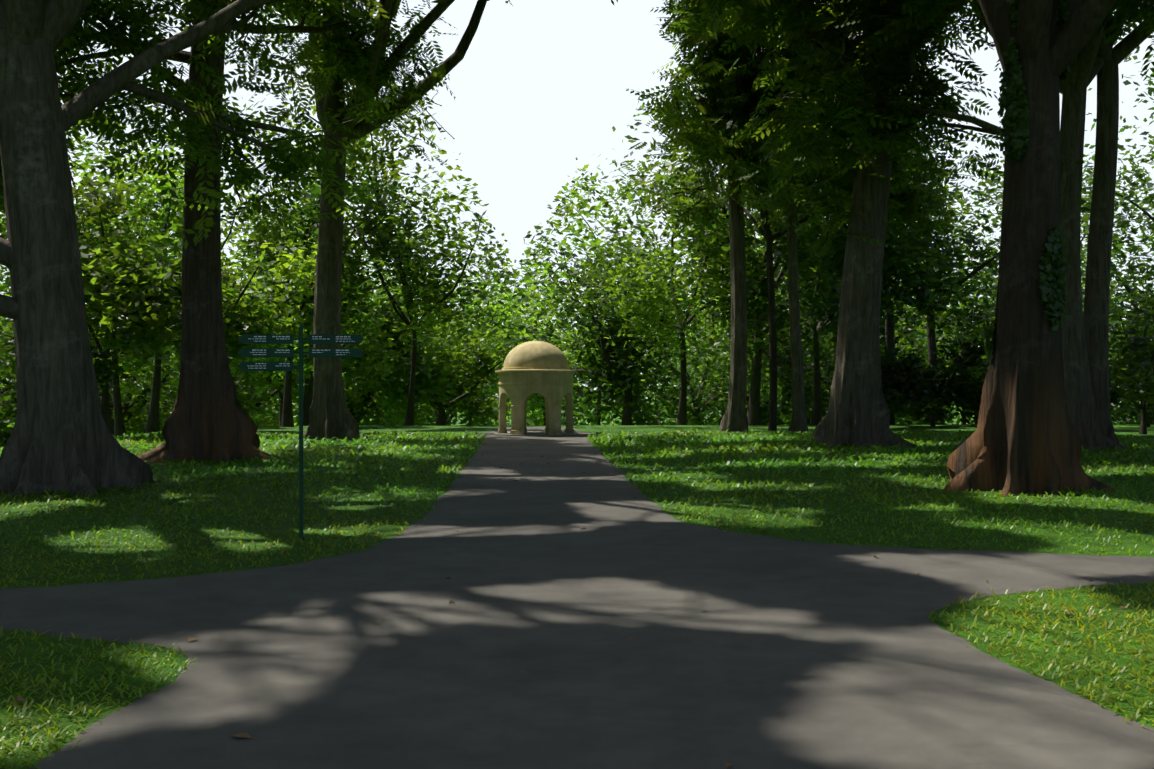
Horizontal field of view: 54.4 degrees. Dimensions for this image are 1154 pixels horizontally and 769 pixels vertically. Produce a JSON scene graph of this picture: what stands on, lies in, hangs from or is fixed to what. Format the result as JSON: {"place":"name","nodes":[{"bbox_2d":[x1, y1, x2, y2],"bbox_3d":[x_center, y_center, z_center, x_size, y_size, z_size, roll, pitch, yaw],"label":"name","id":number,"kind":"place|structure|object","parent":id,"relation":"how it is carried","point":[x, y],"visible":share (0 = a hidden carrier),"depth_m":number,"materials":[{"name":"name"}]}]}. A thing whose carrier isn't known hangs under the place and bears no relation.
{"place":"outdoors","nodes":[
{"label":"outdoors","id":0,"kind":"place"},
{"bbox_2d":[0,427,1153,768],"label":"path","id":1,"kind":"structure","parent":0,"point":[746,651],"depth_m":8.82,"materials":[{"name":"grey asphalt"}]},
{"bbox_2d":[494,341,577,435],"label":"rotunda","id":2,"kind":"structure","parent":1,"relation":"on","point":[529,368],"depth_m":45.63,"materials":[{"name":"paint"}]},
{"bbox_2d":[10,442,1149,768],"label":"leaf litter","id":3,"kind":"object","parent":1,"relation":"on","point":[244,734],"visible":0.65,"depth_m":10.64,"materials":[{"name":"brown plant"}]},
{"bbox_2d":[0,398,1153,768],"bbox_3d":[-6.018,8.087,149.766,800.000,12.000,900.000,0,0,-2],"label":"ground","id":4,"kind":"structure","parent":0,"point":[1120,658],"depth_m":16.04,"materials":[{"name":"green plant"}]},
{"bbox_2d":[0,418,14,446],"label":"bush","id":5,"kind":"object","parent":4,"relation":"on","point":[10,426],"visible":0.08,"depth_m":53.23,"materials":[{"name":"green plant"}]},
{"bbox_2d":[0,270,16,422],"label":"tree","id":6,"kind":"object","parent":4,"relation":"on","point":[3,389],"visible":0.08,"depth_m":69.76,"materials":[{"name":"green plant"}]},
{"bbox_2d":[0,368,16,429],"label":"bush","id":7,"kind":"object","parent":4,"relation":"on","point":[3,424],"visible":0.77,"depth_m":46.33,"materials":[{"name":"green plant"}]},
{"bbox_2d":[0,403,16,441],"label":"bush","id":8,"kind":"object","parent":4,"relation":"on","point":[4,432],"visible":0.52,"depth_m":50.67,"materials":[{"name":"green plant"}]},
{"bbox_2d":[0,319,130,416],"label":"bush","id":9,"kind":"object","parent":4,"relation":"on","point":[103,381],"depth_m":42.82,"materials":[{"name":"green plant"}]},
{"bbox_2d":[0,350,166,434],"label":"bush","id":10,"kind":"object","parent":4,"relation":"on","point":[131,429],"visible":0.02,"depth_m":77.72,"materials":[{"name":"green plant"}]},
{"bbox_2d":[12,346,179,432],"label":"bush","id":11,"kind":"object","parent":4,"relation":"on","point":[161,405],"depth_m":91.23,"materials":[{"name":"green plant"}]},
{"bbox_2d":[1,98,244,436],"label":"tree","id":12,"kind":"object","parent":4,"relation":"on","point":[119,428],"visible":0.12,"depth_m":57.68,"materials":[{"name":"green plant"}]},
{"bbox_2d":[0,122,248,429],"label":"tree","id":13,"kind":"object","parent":4,"relation":"on","point":[150,374],"visible":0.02,"depth_m":64.73,"materials":[{"name":"green plant"}]},
{"bbox_2d":[0,183,275,434],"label":"tree","id":14,"kind":"object","parent":4,"relation":"on","point":[129,410],"visible":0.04,"depth_m":75.28,"materials":[{"name":"green plant"}]},
{"bbox_2d":[0,140,284,436],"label":"tree","id":15,"kind":"object","parent":4,"relation":"on","point":[119,327],"visible":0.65,"depth_m":44.29,"materials":[{"name":"green plant"}]},
{"bbox_2d":[124,384,173,433],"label":"bush","id":16,"kind":"object","parent":4,"relation":"on","point":[164,411],"visible":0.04,"depth_m":77.89,"materials":[{"name":"green plant"}]},
{"bbox_2d":[0,189,367,380],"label":"tree","id":17,"kind":"object","parent":4,"relation":"on","point":[286,268],"visible":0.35,"depth_m":48.47,"materials":[{"name":"green plant"}]},
{"bbox_2d":[100,236,297,433],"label":"tree","id":18,"kind":"object","parent":4,"relation":"on","point":[173,391],"depth_m":90.94,"materials":[{"name":"green plant"}]},
{"bbox_2d":[70,138,344,432],"bbox_3d":[-21.851,-4.226,57.974,17.456,13.866,14.320,0,0,-39],"label":"tree","id":19,"kind":"object","parent":4,"relation":"on","point":[153,424],"visible":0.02,"depth_m":56.08,"materials":[{"name":"green plant"}]},
{"bbox_2d":[142,354,298,425],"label":"bush","id":20,"kind":"object","parent":4,"relation":"on","point":[267,414],"visible":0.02,"depth_m":105.44,"materials":[{"name":"green plant"}]},
{"bbox_2d":[0,0,457,462],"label":"tree","id":21,"kind":"object","parent":4,"relation":"on","point":[208,418],"visible":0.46,"depth_m":31.06,"materials":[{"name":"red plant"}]},
{"bbox_2d":[232,373,259,414],"bbox_3d":[-19.317,0.697,60.472,4.304,3.971,5.613,0,0,-12],"label":"bush","id":22,"kind":"object","parent":4,"relation":"on","point":[240,398],"visible":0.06,"depth_m":61.80,"materials":[{"name":"green plant"}]},
{"bbox_2d":[100,186,423,431],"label":"tree","id":23,"kind":"object","parent":4,"relation":"on","point":[267,397],"visible":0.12,"depth_m":80.57,"materials":[{"name":"green plant"}]},
{"bbox_2d":[94,159,443,425],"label":"tree","id":24,"kind":"object","parent":4,"relation":"on","point":[269,381],"visible":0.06,"depth_m":69.04,"materials":[{"name":"green plant"}]},
{"bbox_2d":[237,324,364,540],"bbox_3d":[-3.675,0.737,14.946,1.680,3.100,0.090,0,0,-2],"label":"signpost","id":25,"kind":"object","parent":4,"relation":"on","point":[290,352],"visible":0.98,"depth_m":14.93,"materials":[{"name":"green"}]},
{"bbox_2d":[152,154,457,426],"bbox_3d":[-13.681,-4.870,55.252,13.113,14.564,15.368,0,0,-26],"label":"tree","id":26,"kind":"object","parent":4,"relation":"on","point":[287,410],"visible":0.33,"depth_m":55.12,"materials":[{"name":"green plant"}]},
{"bbox_2d":[250,388,386,425],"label":"bush","id":27,"kind":"object","parent":4,"relation":"on","point":[298,411],"depth_m":95.96,"materials":[{"name":"green plant"}]},
{"bbox_2d":[162,179,475,425],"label":"tree","id":28,"kind":"object","parent":4,"relation":"on","point":[308,390],"visible":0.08,"depth_m":66.83,"materials":[{"name":"green plant"}]},
{"bbox_2d":[181,0,488,439],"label":"tree","id":29,"kind":"object","parent":4,"relation":"on","point":[330,415],"visible":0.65,"depth_m":42.69,"materials":[{"name":"grey plant"}]},
{"bbox_2d":[247,263,433,425],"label":"tree","id":30,"kind":"object","parent":4,"relation":"on","point":[274,417],"visible":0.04,"depth_m":89.64,"materials":[{"name":"green plant"}]},
{"bbox_2d":[229,254,481,425],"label":"tree","id":31,"kind":"object","parent":4,"relation":"on","point":[358,415],"visible":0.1,"depth_m":81.37,"materials":[{"name":"green plant"}]},
{"bbox_2d":[255,238,471,425],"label":"tree","id":32,"kind":"object","parent":4,"relation":"on","point":[379,297],"depth_m":140.40,"materials":[{"name":"green plant"}]},
{"bbox_2d":[0,0,734,496],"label":"tree","id":33,"kind":"object","parent":4,"relation":"on","point":[64,438],"visible":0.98,"depth_m":23.83,"materials":[{"name":"green plant"}]},
{"bbox_2d":[165,58,599,425],"bbox_3d":[-9.374,-6.809,59.153,21.558,18.947,19.134,0,0,39],"label":"tree","id":34,"kind":"object","parent":4,"relation":"on","point":[433,294],"visible":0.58,"depth_m":58.16,"materials":[{"name":"green plant"}]},
{"bbox_2d":[239,223,573,425],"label":"tree","id":35,"kind":"object","parent":4,"relation":"on","point":[482,279],"depth_m":96.90,"materials":[{"name":"green plant"}]},
{"bbox_2d":[352,294,518,425],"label":"tree","id":36,"kind":"object","parent":4,"relation":"on","point":[432,389],"visible":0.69,"depth_m":70.28,"materials":[{"name":"green plant"}]},
{"bbox_2d":[351,290,528,425],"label":"tree","id":37,"kind":"object","parent":4,"relation":"on","point":[448,418],"visible":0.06,"depth_m":91.19,"materials":[{"name":"green plant"}]},
{"bbox_2d":[435,267,583,425],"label":"tree","id":38,"kind":"object","parent":4,"relation":"on","point":[501,322],"visible":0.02,"depth_m":178.45,"materials":[{"name":"green plant"}]},
{"bbox_2d":[431,280,596,424],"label":"tree","id":39,"kind":"object","parent":4,"relation":"on","point":[492,389],"visible":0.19,"depth_m":80.82,"materials":[{"name":"green plant"}]},
{"bbox_2d":[448,282,594,425],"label":"tree","id":40,"kind":"object","parent":4,"relation":"on","point":[534,398],"visible":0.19,"depth_m":95.07,"materials":[{"name":"green plant"}]},
{"bbox_2d":[464,262,666,425],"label":"tree","id":41,"kind":"object","parent":4,"relation":"on","point":[530,421],"visible":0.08,"depth_m":127.05,"materials":[{"name":"green plant"}]},
{"bbox_2d":[456,219,718,424],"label":"tree","id":42,"kind":"object","parent":4,"relation":"on","point":[622,375],"visible":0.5,"depth_m":74.84,"materials":[{"name":"green plant"}]},
{"bbox_2d":[489,237,704,424],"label":"tree","id":43,"kind":"object","parent":4,"relation":"on","point":[581,347],"visible":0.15,"depth_m":83.12,"materials":[{"name":"green plant"}]},
{"bbox_2d":[450,159,780,424],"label":"tree","id":44,"kind":"object","parent":4,"relation":"on","point":[597,243],"visible":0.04,"depth_m":119.70,"materials":[{"name":"green plant"}]},
{"bbox_2d":[562,355,766,424],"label":"tree","id":45,"kind":"object","parent":4,"relation":"on","point":[638,418],"visible":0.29,"depth_m":86.76,"materials":[{"name":"green plant"}]},
{"bbox_2d":[646,310,725,421],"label":"tree","id":46,"kind":"object","parent":4,"relation":"on","point":[678,368],"depth_m":200.08,"materials":[{"name":"green plant"}]},
{"bbox_2d":[571,246,830,424],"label":"tree","id":47,"kind":"object","parent":4,"relation":"on","point":[695,404],"visible":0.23,"depth_m":92.98,"materials":[{"name":"green plant"}]},
{"bbox_2d":[664,244,749,423],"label":"tree","id":48,"kind":"object","parent":4,"relation":"on","point":[706,411],"depth_m":149.05,"materials":[{"name":"green plant"}]},
{"bbox_2d":[489,48,934,424],"bbox_3d":[6.657,-9.093,66.947,25.526,23.692,20.726,0,0,-29],"label":"tree","id":49,"kind":"object","parent":4,"relation":"on","point":[660,316],"visible":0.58,"depth_m":62.32,"materials":[{"name":"green plant"}]},
{"bbox_2d":[663,235,810,419],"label":"tree","id":50,"kind":"object","parent":4,"relation":"on","point":[726,329],"depth_m":138.69,"materials":[{"name":"green plant"}]},
{"bbox_2d":[572,39,945,424],"bbox_3d":[10.687,-9.351,63.852,22.026,25.392,21.493,0,0,-2],"label":"tree","id":51,"kind":"object","parent":4,"relation":"on","point":[753,413],"visible":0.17,"depth_m":64.36,"materials":[{"name":"green plant"}]},
{"bbox_2d":[710,390,810,424],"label":"bush","id":52,"kind":"object","parent":4,"relation":"on","point":[764,412],"visible":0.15,"depth_m":83.57,"materials":[{"name":"green plant"}]},
{"bbox_2d":[610,30,998,430],"bbox_3d":[10.014,-7.360,50.702,16.700,19.511,16.091,0,0,-2],"label":"tree","id":53,"kind":"object","parent":4,"relation":"on","point":[712,147],"visible":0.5,"depth_m":48.14,"materials":[{"name":"green plant"}]},
{"bbox_2d":[638,0,980,430],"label":"tree","id":54,"kind":"object","parent":4,"relation":"on","point":[908,212],"visible":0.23,"depth_m":49.11,"materials":[{"name":"green plant"}]},
{"bbox_2d":[658,178,975,421],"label":"tree","id":55,"kind":"object","parent":4,"relation":"on","point":[899,327],"visible":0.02,"depth_m":87.80,"materials":[{"name":"green plant"}]},
{"bbox_2d":[642,155,992,424],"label":"tree","id":56,"kind":"object","parent":4,"relation":"on","point":[780,364],"visible":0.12,"depth_m":76.74,"materials":[{"name":"green plant"}]},
{"bbox_2d":[651,200,992,419],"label":"tree","id":57,"kind":"object","parent":4,"relation":"on","point":[802,325],"depth_m":95.06,"materials":[{"name":"green plant"}]},
{"bbox_2d":[681,262,981,424],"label":"tree","id":58,"kind":"object","parent":4,"relation":"on","point":[787,416],"depth_m":107.65,"materials":[{"name":"green plant"}]},
{"bbox_2d":[751,342,944,416],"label":"tree","id":59,"kind":"object","parent":4,"relation":"on","point":[786,393],"visible":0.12,"depth_m":70.16,"materials":[{"name":"green plant"}]},
{"bbox_2d":[698,134,1002,424],"bbox_3d":[16.196,-7.496,63.564,15.576,20.087,22.817,0,0,19],"label":"tree","id":60,"kind":"object","parent":4,"relation":"on","point":[887,331],"visible":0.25,"depth_m":60.09,"materials":[{"name":"green plant"}]},
{"bbox_2d":[719,1,981,431],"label":"tree","id":61,"kind":"object","parent":4,"relation":"on","point":[735,418],"visible":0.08,"depth_m":50.05,"materials":[{"name":"grey plant"}]},
{"bbox_2d":[756,182,956,424],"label":"tree","id":62,"kind":"object","parent":4,"relation":"on","point":[825,313],"visible":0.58,"depth_m":56.48,"materials":[{"name":"green plant"}]},
{"bbox_2d":[809,339,915,424],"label":"tree","id":63,"kind":"object","parent":4,"relation":"on","point":[897,420],"depth_m":80.30,"materials":[{"name":"green plant"}]},
{"bbox_2d":[756,141,996,424],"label":"tree","id":64,"kind":"object","parent":4,"relation":"on","point":[972,209],"depth_m":93.53,"materials":[{"name":"green plant"}]},
{"bbox_2d":[780,231,996,424],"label":"tree","id":65,"kind":"object","parent":4,"relation":"on","point":[943,333],"depth_m":129.50,"materials":[{"name":"green plant"}]},
{"bbox_2d":[662,0,1151,450],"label":"tree","id":66,"kind":"object","parent":4,"relation":"on","point":[844,123],"visible":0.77,"depth_m":35.42,"materials":[{"name":"green plant"}]},
{"bbox_2d":[880,349,939,423],"bbox_3d":[15.398,0.203,53.918,4.157,4.386,4.144,0,0,-2],"label":"bush","id":67,"kind":"object","parent":4,"relation":"on","point":[902,394],"visible":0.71,"depth_m":53.76,"materials":[{"name":"green plant"}]},
{"bbox_2d":[669,0,1153,447],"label":"tree","id":68,"kind":"object","parent":4,"relation":"on","point":[858,414],"visible":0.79,"depth_m":37.46,"materials":[{"name":"green plant"}]},
{"bbox_2d":[897,409,960,424],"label":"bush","id":69,"kind":"object","parent":4,"relation":"on","point":[951,421],"visible":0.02,"depth_m":101.64,"materials":[{"name":"green plant"}]},
{"bbox_2d":[727,133,1135,424],"bbox_3d":[18.899,-6.927,62.279,18.745,19.576,18.360,0,0,-40],"label":"tree","id":70,"kind":"object","parent":4,"relation":"on","point":[988,263],"visible":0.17,"depth_m":62.59,"materials":[{"name":"green plant"}]},
{"bbox_2d":[880,333,991,426],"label":"tree","id":71,"kind":"object","parent":4,"relation":"on","point":[943,395],"visible":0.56,"depth_m":55.69,"materials":[{"name":"green plant"}]},
{"bbox_2d":[882,308,990,424],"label":"tree","id":72,"kind":"object","parent":4,"relation":"on","point":[941,415],"visible":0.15,"depth_m":59.89,"materials":[{"name":"green plant"}]},
{"bbox_2d":[910,303,995,426],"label":"tree","id":73,"kind":"object","parent":4,"relation":"on","point":[974,406],"visible":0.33,"depth_m":55.64,"materials":[{"name":"green plant"}]},
{"bbox_2d":[781,140,1153,408],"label":"tree","id":74,"kind":"object","parent":4,"relation":"on","point":[989,192],"visible":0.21,"depth_m":77.81,"materials":[{"name":"green plant"}]},
{"bbox_2d":[947,300,994,424],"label":"tree","id":75,"kind":"object","parent":4,"relation":"on","point":[960,418],"visible":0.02,"depth_m":217.29,"materials":[{"name":"green plant"}]},
{"bbox_2d":[908,167,1135,424],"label":"tree","id":76,"kind":"object","parent":4,"relation":"on","point":[957,235],"visible":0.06,"depth_m":96.66,"materials":[{"name":"green plant"}]},
{"bbox_2d":[910,264,1142,418],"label":"tree","id":77,"kind":"object","parent":4,"relation":"on","point":[1084,291],"visible":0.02,"depth_m":177.13,"materials":[{"name":"green plant"}]},
{"bbox_2d":[943,0,1121,496],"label":"tree","id":78,"kind":"object","parent":4,"relation":"on","point":[1024,437],"visible":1,"depth_m":21.93,"materials":[{"name":"brown plant"}]},
{"bbox_2d":[938,207,1153,418],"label":"tree","id":79,"kind":"object","parent":4,"relation":"on","point":[1115,281],"depth_m":96.32,"materials":[{"name":"green plant"}]},
{"bbox_2d":[970,307,1136,424],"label":"tree","id":80,"kind":"object","parent":4,"relation":"on","point":[1134,420],"depth_m":168.43,"materials":[{"name":"green plant"}]},
{"bbox_2d":[966,2,1153,443],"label":"tree","id":81,"kind":"object","parent":4,"relation":"on","point":[1097,294],"visible":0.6,"depth_m":36.52,"materials":[{"name":"grey plant"}]},
{"bbox_2d":[969,302,1153,407],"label":"tree","id":82,"kind":"object","parent":4,"relation":"on","point":[1115,356],"visible":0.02,"depth_m":66.55,"materials":[{"name":"green plant"}]},
{"bbox_2d":[979,41,1153,358],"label":"tree","id":83,"kind":"object","parent":4,"relation":"on","point":[1149,199],"visible":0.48,"depth_m":73.11,"materials":[{"name":"green plant"}]},
{"bbox_2d":[1073,160,1092,210],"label":"tree","id":84,"kind":"object","parent":4,"relation":"on","point":[1079,201],"visible":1,"depth_m":32.52,"materials":[{"name":"green plant"}]},
{"bbox_2d":[1083,310,1122,377],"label":"tree","id":85,"kind":"object","parent":4,"relation":"on","point":[1119,328],"visible":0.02,"depth_m":60.16,"materials":[{"name":"green plant"}]},
{"bbox_2d":[1082,259,1143,424],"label":"tree","id":86,"kind":"object","parent":4,"relation":"on","point":[1113,329],"visible":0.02,"depth_m":187.60,"materials":[{"name":"green plant"}]},
{"bbox_2d":[1080,180,1153,424],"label":"tree","id":87,"kind":"object","parent":4,"relation":"on","point":[1126,286],"visible":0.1,"depth_m":84.71,"materials":[{"name":"green plant"}]},
{"bbox_2d":[1109,397,1140,424],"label":"bush","id":88,"kind":"object","parent":4,"relation":"on","point":[1124,418],"visible":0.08,"depth_m":94.15,"materials":[{"name":"green plant"}]},
{"bbox_2d":[1109,355,1140,416],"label":"tree","id":89,"kind":"object","parent":4,"relation":"on","point":[1114,396],"depth_m":51.51,"materials":[{"name":"green plant"}]},
{"bbox_2d":[1110,347,1141,414],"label":"tree","id":90,"kind":"object","parent":4,"relation":"on","point":[1129,409],"visible":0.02,"depth_m":53.08,"materials":[{"name":"green plant"}]},
{"bbox_2d":[1109,283,1143,320],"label":"tree","id":91,"kind":"object","parent":4,"relation":"on","point":[1115,302],"visible":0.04,"depth_m":97.93,"materials":[{"name":"green plant"}]},
{"bbox_2d":[1109,287,1153,434],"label":"tree","id":92,"kind":"object","parent":4,"relation":"on","point":[1145,372],"visible":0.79,"depth_m":46.26,"materials":[{"name":"green plant"}]},
{"bbox_2d":[1115,328,1153,407],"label":"tree","id":93,"kind":"object","parent":4,"relation":"on","point":[1135,346],"visible":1,"depth_m":38.89,"materials":[{"name":"green plant"}]},
{"bbox_2d":[1126,384,1153,426],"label":"tree","id":94,"kind":"object","parent":4,"relation":"on","point":[1135,411],"visible":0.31,"depth_m":54.82,"materials":[{"name":"green plant"}]},
{"bbox_2d":[0,0,1153,410],"label":"sky","id":95,"kind":"structure","parent":0,"point":[539,86],"materials":[{"name":"white"}]}
]}

